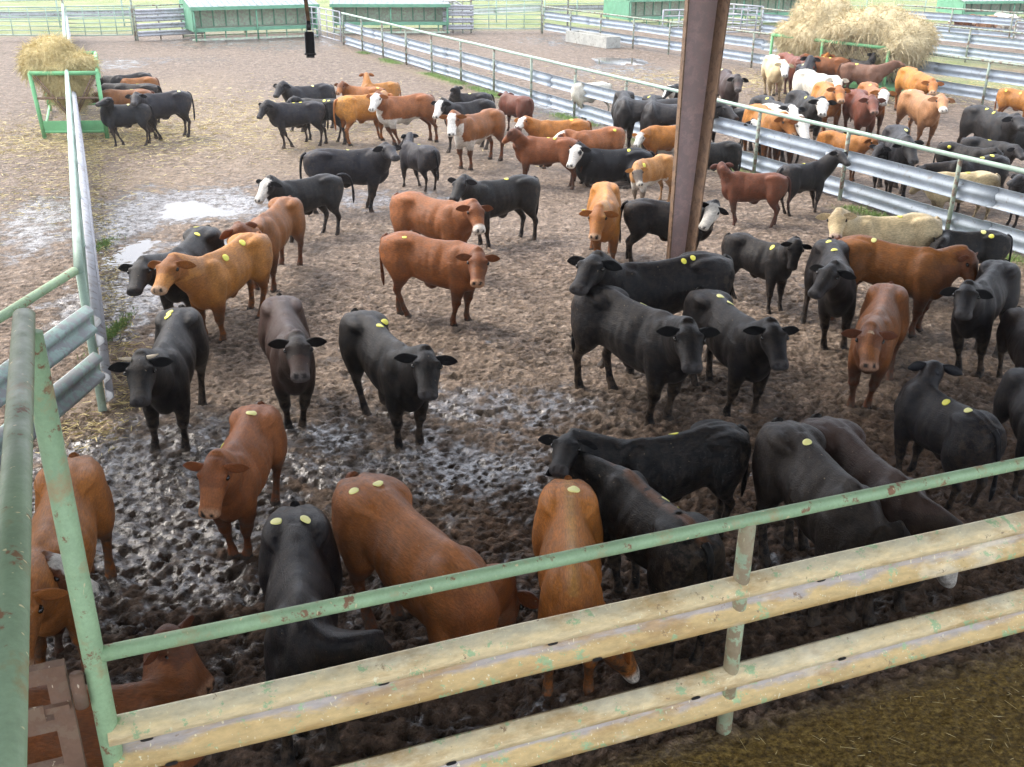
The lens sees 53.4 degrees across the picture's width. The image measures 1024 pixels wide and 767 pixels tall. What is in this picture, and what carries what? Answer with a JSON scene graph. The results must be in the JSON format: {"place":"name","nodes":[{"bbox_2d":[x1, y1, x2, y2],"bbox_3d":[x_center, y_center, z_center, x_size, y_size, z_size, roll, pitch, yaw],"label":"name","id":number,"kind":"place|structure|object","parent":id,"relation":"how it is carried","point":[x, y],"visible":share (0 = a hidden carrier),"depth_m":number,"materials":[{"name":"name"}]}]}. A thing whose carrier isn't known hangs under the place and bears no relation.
{"place":"outdoors","nodes":[
{"label":"outdoors","id":0,"kind":"place"},
{"bbox_2d":[0,0,1023,766],"bbox_3d":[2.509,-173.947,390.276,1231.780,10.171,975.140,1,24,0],"label":"ground","id":1,"kind":"structure","parent":0,"point":[472,468],"depth_m":11.67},
{"bbox_2d":[0,267,105,468],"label":"guard rail fence","id":2,"kind":"object","parent":1,"relation":"on","point":[64,338],"visible":0.65,"depth_m":10.02,"materials":[{"name":"grey metal"}]},
{"bbox_2d":[34,550,100,664],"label":"cow","id":3,"kind":"object","parent":1,"relation":"on","point":[54,562],"visible":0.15,"depth_m":6.54},
{"bbox_2d":[27,51,109,138],"bbox_3d":[-11.678,-7.656,26.927,1.634,1.703,5.106,-8,26,-19],"label":"hay feeder","id":4,"kind":"object","parent":1,"relation":"on","point":[96,126],"visible":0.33,"depth_m":24.97,"materials":[{"name":"green paint"}]},
{"bbox_2d":[9,29,103,119],"bbox_3d":[-11.196,-7.628,25.299,2.316,2.337,1.855,1,24,0],"label":"hay heap","id":5,"kind":"object","parent":4,"relation":"on","point":[52,52],"visible":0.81,"depth_m":24.83,"materials":[{"name":"yellow plant"}]},
{"bbox_2d":[29,452,116,674],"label":"cow","id":6,"kind":"object","parent":1,"relation":"on","point":[51,613],"visible":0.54,"depth_m":7.07},
{"bbox_2d":[61,4,113,411],"bbox_3d":[-12.566,-8.565,29.098,0.201,1.879,43.478,-9,26,-20],"label":"guard rail fence","id":7,"kind":"object","parent":1,"relation":"on","point":[85,262],"visible":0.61,"depth_m":12.86,"materials":[{"name":"metal"}]},
{"bbox_2d":[0,0,179,27],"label":"pipe fence","id":8,"kind":"object","parent":1,"relation":"on","point":[59,14],"visible":0.57,"depth_m":52.66,"materials":[{"name":"metal"}]},
{"bbox_2d":[27,615,214,766],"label":"cow","id":9,"kind":"object","parent":1,"relation":"on","point":[175,674],"visible":0.36,"depth_m":5.52},
{"bbox_2d":[87,89,154,132],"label":"cow","id":10,"kind":"object","parent":1,"relation":"on","point":[117,96],"visible":0.34,"depth_m":25.56},
{"bbox_2d":[95,97,155,146],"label":"cow","id":11,"kind":"object","parent":1,"relation":"on","point":[113,116],"visible":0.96,"depth_m":24.15},
{"bbox_2d":[97,83,162,125],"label":"cow","id":12,"kind":"object","parent":1,"relation":"on","point":[147,86],"visible":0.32,"depth_m":26.72},
{"bbox_2d":[100,234,160,269],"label":"puddle","id":13,"kind":"object","parent":1,"relation":"on","point":[132,253],"visible":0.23,"depth_m":16.50,"materials":[{"name":"grey liquid"}]},
{"bbox_2d":[108,304,208,453],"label":"cow","id":14,"kind":"object","parent":1,"relation":"on","point":[159,374],"visible":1,"depth_m":9.83},
{"bbox_2d":[125,90,194,139],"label":"cow","id":15,"kind":"object","parent":1,"relation":"on","point":[167,105],"visible":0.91,"depth_m":24.94},
{"bbox_2d":[133,4,203,40],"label":"banded fence","id":16,"kind":"object","parent":1,"relation":"on","point":[159,25],"visible":0.72,"depth_m":47.30,"materials":[{"name":"metal"}]},
{"bbox_2d":[118,225,224,309],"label":"cow","id":17,"kind":"object","parent":1,"relation":"on","point":[200,241],"visible":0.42,"depth_m":12.68},
{"bbox_2d":[151,201,239,224],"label":"puddle","id":18,"kind":"object","parent":1,"relation":"on","point":[179,211],"visible":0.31,"depth_m":18.96,"materials":[{"name":"grey liquid"}]},
{"bbox_2d":[147,231,272,343],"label":"cow","id":19,"kind":"object","parent":1,"relation":"on","point":[214,281],"visible":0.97,"depth_m":12.55},
{"bbox_2d":[183,401,287,559],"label":"cow","id":20,"kind":"object","parent":1,"relation":"on","point":[240,463],"visible":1,"depth_m":8.19},
{"bbox_2d":[179,0,319,41],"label":"feed shed","id":21,"kind":"structure","parent":1,"relation":"on","point":[204,16],"depth_m":48.13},
{"bbox_2d":[219,195,305,292],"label":"cow","id":22,"kind":"object","parent":1,"relation":"on","point":[280,221],"visible":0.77,"depth_m":14.66},
{"bbox_2d":[258,293,326,428],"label":"cow","id":23,"kind":"object","parent":1,"relation":"on","point":[287,343],"visible":0.99,"depth_m":10.31},
{"bbox_2d":[257,100,328,148],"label":"cow","id":24,"kind":"object","parent":1,"relation":"on","point":[282,116],"visible":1,"depth_m":24.10},
{"bbox_2d":[254,173,354,242],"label":"cow","id":25,"kind":"object","parent":1,"relation":"on","point":[323,192],"visible":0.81,"depth_m":17.00},
{"bbox_2d":[273,81,335,131],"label":"cow","id":26,"kind":"object","parent":1,"relation":"on","point":[285,90],"visible":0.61,"depth_m":26.08},
{"bbox_2d":[286,95,345,144],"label":"cow","id":27,"kind":"object","parent":1,"relation":"on","point":[327,102],"visible":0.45,"depth_m":24.68},
{"bbox_2d":[258,500,397,766],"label":"cow","id":28,"kind":"object","parent":1,"relation":"on","point":[299,561],"visible":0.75,"depth_m":6.31},
{"bbox_2d":[299,142,401,213],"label":"cow","id":29,"kind":"object","parent":1,"relation":"on","point":[369,167],"visible":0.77,"depth_m":18.44},
{"bbox_2d":[334,81,385,121],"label":"cow","id":30,"kind":"object","parent":1,"relation":"on","point":[344,88],"visible":0.45,"depth_m":27.05},
{"bbox_2d":[333,90,392,145],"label":"cow","id":31,"kind":"object","parent":1,"relation":"on","point":[349,110],"visible":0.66,"depth_m":24.43},
{"bbox_2d":[329,0,449,33],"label":"feed shed","id":32,"kind":"structure","parent":1,"relation":"on","point":[412,12],"depth_m":51.52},
{"bbox_2d":[339,308,457,448],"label":"cow","id":33,"kind":"object","parent":1,"relation":"on","point":[403,377],"visible":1,"depth_m":10.01},
{"bbox_2d":[366,91,438,144],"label":"cow","id":34,"kind":"object","parent":1,"relation":"on","point":[392,112],"visible":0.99,"depth_m":24.30},
{"bbox_2d":[399,132,440,191],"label":"cow","id":35,"kind":"object","parent":1,"relation":"on","point":[423,160],"visible":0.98,"depth_m":20.23},
{"bbox_2d":[331,471,538,643],"bbox_3d":[-0.683,1.421,7.130,1.785,1.280,0.813,18,29,34],"label":"cow","id":36,"kind":"object","parent":1,"relation":"on","point":[386,531],"visible":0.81,"depth_m":6.79},
{"bbox_2d":[379,231,499,326],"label":"cow","id":37,"kind":"object","parent":1,"relation":"on","point":[458,269],"visible":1,"depth_m":13.21},
{"bbox_2d":[389,191,492,242],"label":"cow","id":38,"kind":"object","parent":1,"relation":"on","point":[422,214],"visible":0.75,"depth_m":15.17},
{"bbox_2d":[442,1,473,32],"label":"banded fence","id":39,"kind":"object","parent":1,"relation":"on","point":[453,20],"visible":0.94,"depth_m":51.51,"materials":[{"name":"metal"}]},
{"bbox_2d":[431,97,495,152],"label":"cow","id":40,"kind":"object","parent":1,"relation":"on","point":[443,106],"visible":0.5,"depth_m":23.69},
{"bbox_2d":[448,86,494,102],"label":"cow","id":41,"kind":"object","parent":1,"relation":"on","point":[456,95],"visible":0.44,"depth_m":26.17},
{"bbox_2d":[439,108,505,169],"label":"cow","id":42,"kind":"object","parent":1,"relation":"on","point":[468,131],"visible":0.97,"depth_m":22.03},
{"bbox_2d":[447,174,540,247],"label":"cow","id":43,"kind":"object","parent":1,"relation":"on","point":[519,194],"visible":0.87,"depth_m":16.76},
{"bbox_2d":[448,1,540,21],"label":"pipe fence","id":44,"kind":"object","parent":1,"relation":"on","point":[534,8],"visible":0.52,"depth_m":58.32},
{"bbox_2d":[0,64,1023,454],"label":"loose straw","id":45,"kind":"object","parent":1,"relation":"on","point":[114,306],"visible":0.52,"depth_m":23.80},
{"bbox_2d":[498,91,533,135],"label":"cow","id":46,"kind":"object","parent":1,"relation":"on","point":[511,104],"visible":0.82,"depth_m":25.90},
{"bbox_2d":[34,329,1023,766],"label":"guard rail fence","id":47,"kind":"object","parent":1,"relation":"on","point":[180,731],"visible":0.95,"depth_m":5.97,"materials":[{"name":"beige metal"}]},
{"bbox_2d":[0,308,35,766],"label":"handrail pipe","id":48,"kind":"object","parent":47,"relation":"attached to","point":[16,475],"visible":1,"depth_m":2.66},
{"bbox_2d":[27,658,88,766],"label":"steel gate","id":49,"kind":"structure","parent":47,"relation":"attached to","point":[58,714],"depth_m":4.89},
{"bbox_2d":[502,127,581,189],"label":"cow","id":50,"kind":"object","parent":1,"relation":"on","point":[544,151],"visible":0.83,"depth_m":20.55},
{"bbox_2d":[76,50,1023,359],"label":"grass tufts","id":51,"kind":"object","parent":1,"relation":"on","point":[116,324],"visible":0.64,"depth_m":19.12,"materials":[{"name":"green"}]},
{"bbox_2d":[514,115,591,168],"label":"cow","id":52,"kind":"object","parent":1,"relation":"on","point":[531,126],"visible":0.51,"depth_m":22.13},
{"bbox_2d":[532,475,639,696],"bbox_3d":[0.522,1.466,7.282,0.773,1.164,1.682,1,24,1],"label":"cow","id":53,"kind":"object","parent":1,"relation":"on","point":[567,516],"visible":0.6,"depth_m":6.98},
{"bbox_2d":[554,126,625,183],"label":"cow","id":54,"kind":"object","parent":1,"relation":"on","point":[611,137],"visible":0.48,"depth_m":21.14},
{"bbox_2d":[571,82,612,118],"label":"cow","id":55,"kind":"object","parent":1,"relation":"on","point":[578,93],"visible":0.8,"depth_m":28.20},
{"bbox_2d":[566,30,620,48],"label":"water trough","id":56,"kind":"object","parent":1,"relation":"on","point":[601,40],"visible":0.98,"depth_m":46.50,"materials":[{"name":"concrete"}]},
{"bbox_2d":[579,181,620,258],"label":"cow","id":57,"kind":"object","parent":1,"relation":"on","point":[602,212],"visible":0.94,"depth_m":15.21},
{"bbox_2d":[566,142,654,188],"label":"cow","id":58,"kind":"object","parent":1,"relation":"on","point":[601,165],"visible":0.76,"depth_m":20.78},
{"bbox_2d":[545,451,724,670],"bbox_3d":[0.890,1.239,7.747,0.578,1.150,1.935,-14,28,-29],"label":"cow","id":59,"kind":"object","parent":1,"relation":"on","point":[632,503],"visible":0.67,"depth_m":7.27},
{"bbox_2d":[538,419,750,560],"bbox_3d":[1.125,0.885,8.480,1.918,1.227,0.547,-8,25,-18],"label":"cow","id":60,"kind":"object","parent":1,"relation":"on","point":[713,455],"visible":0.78,"depth_m":8.26},
{"bbox_2d":[611,90,677,147],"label":"cow","id":61,"kind":"object","parent":1,"relation":"on","point":[627,107],"visible":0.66,"depth_m":23.49},
{"bbox_2d":[571,285,719,425],"bbox_3d":[1.403,-0.225,10.611,0.763,1.510,2.462,-11,26,-24],"label":"cow","id":62,"kind":"object","parent":1,"relation":"on","point":[659,348],"visible":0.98,"depth_m":10.54},
{"bbox_2d":[625,154,673,201],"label":"cow","id":63,"kind":"object","parent":1,"relation":"on","point":[646,172],"visible":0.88,"depth_m":19.17},
{"bbox_2d":[567,250,734,374],"bbox_3d":[1.557,-0.893,11.957,2.603,1.647,0.774,-15,28,-31],"label":"cow","id":64,"kind":"object","parent":1,"relation":"on","point":[669,285],"visible":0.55,"depth_m":11.80},
{"bbox_2d":[632,125,675,155],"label":"cow","id":65,"kind":"object","parent":1,"relation":"on","point":[654,138],"visible":0.55,"depth_m":22.01},
{"bbox_2d":[619,198,728,261],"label":"cow","id":66,"kind":"object","parent":1,"relation":"on","point":[643,217],"visible":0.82,"depth_m":15.56},
{"bbox_2d":[341,12,1023,253],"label":"guard rail fence","id":67,"kind":"object","parent":1,"relation":"on","point":[980,194],"visible":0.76,"depth_m":21.33,"materials":[{"name":"metal"}]},
{"bbox_2d":[639,94,738,154],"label":"cow","id":68,"kind":"object","parent":1,"relation":"on","point":[654,112],"visible":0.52,"depth_m":22.86},
{"bbox_2d":[666,0,729,258],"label":"steel column","id":69,"kind":"structure","parent":1,"relation":"on","point":[704,32],"depth_m":14.66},
{"bbox_2d":[603,0,807,26],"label":"feed shed","id":70,"kind":"structure","parent":1,"relation":"on","point":[650,9],"depth_m":56.90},
{"bbox_2d":[673,141,741,170],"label":"cow","id":71,"kind":"object","parent":1,"relation":"on","point":[727,151],"visible":0.34,"depth_m":20.45},
{"bbox_2d":[717,68,748,108],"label":"cow","id":72,"kind":"object","parent":1,"relation":"on","point":[730,86],"visible":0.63,"depth_m":27.46},
{"bbox_2d":[682,287,798,416],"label":"cow","id":73,"kind":"object","parent":1,"relation":"on","point":[742,347],"visible":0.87,"depth_m":10.70},
{"bbox_2d":[710,162,790,227],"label":"cow","id":74,"kind":"object","parent":1,"relation":"on","point":[771,188],"visible":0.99,"depth_m":18.06},
{"bbox_2d":[721,232,811,313],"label":"cow","id":75,"kind":"object","parent":1,"relation":"on","point":[772,264],"visible":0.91,"depth_m":13.99},
{"bbox_2d":[742,104,797,160],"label":"cow","id":76,"kind":"object","parent":1,"relation":"on","point":[776,123],"visible":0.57,"depth_m":21.89},
{"bbox_2d":[761,54,793,100],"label":"cow","id":77,"kind":"object","parent":1,"relation":"on","point":[774,69],"visible":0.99,"depth_m":31.06},
{"bbox_2d":[748,95,806,161],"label":"cow","id":78,"kind":"object","parent":1,"relation":"on","point":[788,107],"visible":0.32,"depth_m":23.39},
{"bbox_2d":[542,6,1023,104],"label":"guard rail fence","id":79,"kind":"object","parent":1,"relation":"on","point":[986,76],"visible":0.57,"depth_m":39.64,"materials":[{"name":"metal"}]},
{"bbox_2d":[764,103,811,163],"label":"cow","id":80,"kind":"object","parent":1,"relation":"on","point":[802,129],"visible":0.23,"depth_m":21.47},
{"bbox_2d":[784,90,836,140],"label":"cow","id":81,"kind":"object","parent":1,"relation":"on","point":[817,108],"visible":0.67,"depth_m":23.75},
{"bbox_2d":[776,149,850,216],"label":"cow","id":82,"kind":"object","parent":1,"relation":"on","point":[811,177],"visible":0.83,"depth_m":18.78},
{"bbox_2d":[792,69,848,123],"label":"cow","id":83,"kind":"object","parent":1,"relation":"on","point":[805,79],"visible":0.6,"depth_m":28.20},
{"bbox_2d":[799,53,850,78],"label":"cow","id":84,"kind":"object","parent":1,"relation":"on","point":[827,65],"visible":0.4,"depth_m":32.95},
{"bbox_2d":[798,237,856,349],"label":"cow","id":85,"kind":"object","parent":1,"relation":"on","point":[830,277],"visible":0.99,"depth_m":12.39},
{"bbox_2d":[809,81,850,131],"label":"cow","id":86,"kind":"object","parent":1,"relation":"on","point":[829,90],"visible":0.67,"depth_m":25.37},
{"bbox_2d":[769,33,903,91],"bbox_3d":[11.303,-10.996,34.835,1.810,1.532,5.616,-13,28,-29],"label":"hay feeder","id":87,"kind":"object","parent":1,"relation":"on","point":[881,84],"visible":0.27,"depth_m":33.47,"materials":[{"name":"green paint"}]},
{"bbox_2d":[766,0,944,84],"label":"hay pile","id":88,"kind":"object","parent":87,"relation":"on","point":[903,36],"visible":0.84,"depth_m":33.16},
{"bbox_2d":[752,417,924,626],"bbox_3d":[2.424,1.121,7.923,0.707,1.257,1.874,-10,26,-22],"label":"cow","id":89,"kind":"object","parent":1,"relation":"on","point":[793,462],"visible":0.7,"depth_m":7.74},
{"bbox_2d":[816,130,877,181],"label":"cow","id":90,"kind":"object","parent":1,"relation":"on","point":[860,144],"visible":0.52,"depth_m":21.29},
{"bbox_2d":[842,89,885,135],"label":"cow","id":91,"kind":"object","parent":1,"relation":"on","point":[860,107],"visible":0.88,"depth_m":24.18},
{"bbox_2d":[836,60,904,87],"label":"cow","id":92,"kind":"object","parent":1,"relation":"on","point":[857,73],"visible":0.77,"depth_m":31.54},
{"bbox_2d":[841,281,909,408],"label":"cow","id":93,"kind":"object","parent":1,"relation":"on","point":[877,334],"visible":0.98,"depth_m":10.97},
{"bbox_2d":[857,81,896,134],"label":"cow","id":94,"kind":"object","parent":1,"relation":"on","point":[870,88],"visible":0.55,"depth_m":25.32},
{"bbox_2d":[815,207,942,288],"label":"cow","id":95,"kind":"object","parent":1,"relation":"on","point":[916,229],"visible":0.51,"depth_m":14.36},
{"bbox_2d":[798,413,962,626],"bbox_3d":[2.823,1.103,8.034,0.577,1.238,1.990,-7,25,-17],"label":"cow","id":96,"kind":"object","parent":1,"relation":"on","point":[848,450],"visible":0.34,"depth_m":7.75},
{"bbox_2d":[758,8,1023,63],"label":"guard rail fence","id":97,"kind":"object","parent":1,"relation":"on","point":[968,39],"visible":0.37,"depth_m":41.45,"materials":[{"name":"metal"}]},
{"bbox_2d":[877,124,923,197],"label":"cow","id":98,"kind":"object","parent":1,"relation":"on","point":[901,154],"visible":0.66,"depth_m":19.50},
{"bbox_2d":[830,234,978,337],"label":"cow","id":99,"kind":"object","parent":1,"relation":"on","point":[923,276],"visible":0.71,"depth_m":12.97},
{"bbox_2d":[894,66,944,119],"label":"cow","id":100,"kind":"object","parent":1,"relation":"on","point":[907,77],"visible":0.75,"depth_m":28.43},
{"bbox_2d":[896,89,954,146],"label":"cow","id":101,"kind":"object","parent":1,"relation":"on","point":[921,109],"visible":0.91,"depth_m":24.38},
{"bbox_2d":[894,360,1006,510],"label":"cow","id":102,"kind":"object","parent":1,"relation":"on","point":[951,434],"visible":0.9,"depth_m":9.14},
{"bbox_2d":[909,171,1000,219],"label":"cow","id":103,"kind":"object","parent":1,"relation":"on","point":[981,177],"visible":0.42,"depth_m":18.18},
{"bbox_2d":[897,4,1023,37],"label":"guard rail fence","id":104,"kind":"object","parent":1,"relation":"on","point":[951,17],"visible":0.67,"depth_m":50.29,"materials":[{"name":"metal"}]},
{"bbox_2d":[916,154,1009,212],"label":"cow","id":105,"kind":"object","parent":1,"relation":"on","point":[951,166],"visible":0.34,"depth_m":19.07},
{"bbox_2d":[933,141,1003,162],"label":"cow","id":106,"kind":"object","parent":1,"relation":"on","point":[958,148],"visible":0.36,"depth_m":20.29},
{"bbox_2d":[929,229,1012,262],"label":"cow","id":107,"kind":"object","parent":1,"relation":"on","point":[991,245],"visible":0.45,"depth_m":14.52},
{"bbox_2d":[939,259,1020,378],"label":"cow","id":108,"kind":"object","parent":1,"relation":"on","point":[986,297],"visible":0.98,"depth_m":11.82},
{"bbox_2d":[936,0,1023,17],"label":"feed shed","id":109,"kind":"structure","parent":1,"relation":"on","point":[1008,5],"depth_m":61.51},
{"bbox_2d":[957,105,1023,175],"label":"cow","id":110,"kind":"object","parent":1,"relation":"on","point":[985,122],"visible":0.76,"depth_m":22.23},
{"bbox_2d":[959,136,1023,164],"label":"cow","id":111,"kind":"object","parent":1,"relation":"on","point":[1011,152],"visible":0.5,"depth_m":20.65},
{"bbox_2d":[993,365,1023,499],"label":"cow","id":112,"kind":"object","parent":1,"relation":"on","point":[1008,402],"visible":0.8,"depth_m":9.70},
{"bbox_2d":[994,88,1023,116],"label":"cow","id":113,"kind":"object","parent":1,"relation":"on","point":[1012,98],"visible":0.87,"depth_m":27.72},
{"bbox_2d":[996,306,1023,377],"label":"cow","id":114,"kind":"object","parent":1,"relation":"on","point":[1010,334],"visible":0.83,"depth_m":11.43},
{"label":"fence post","id":115,"kind":"object","parent":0,"visible":0},
{"bbox_2d":[0,6,62,35],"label":"pipe gate","id":116,"kind":"structure","parent":115,"relation":"attached to","point":[29,25],"depth_m":46.14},
{"bbox_2d":[65,5,133,35],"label":"pipe gate","id":117,"kind":"structure","parent":115,"relation":"attached to","point":[99,22],"depth_m":46.41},
{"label":"fence post","id":118,"kind":"object","parent":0,"visible":0},
{"bbox_2d":[472,0,540,28],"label":"pipe gate","id":119,"kind":"structure","parent":118,"relation":"attached to","point":[506,14],"depth_m":51.73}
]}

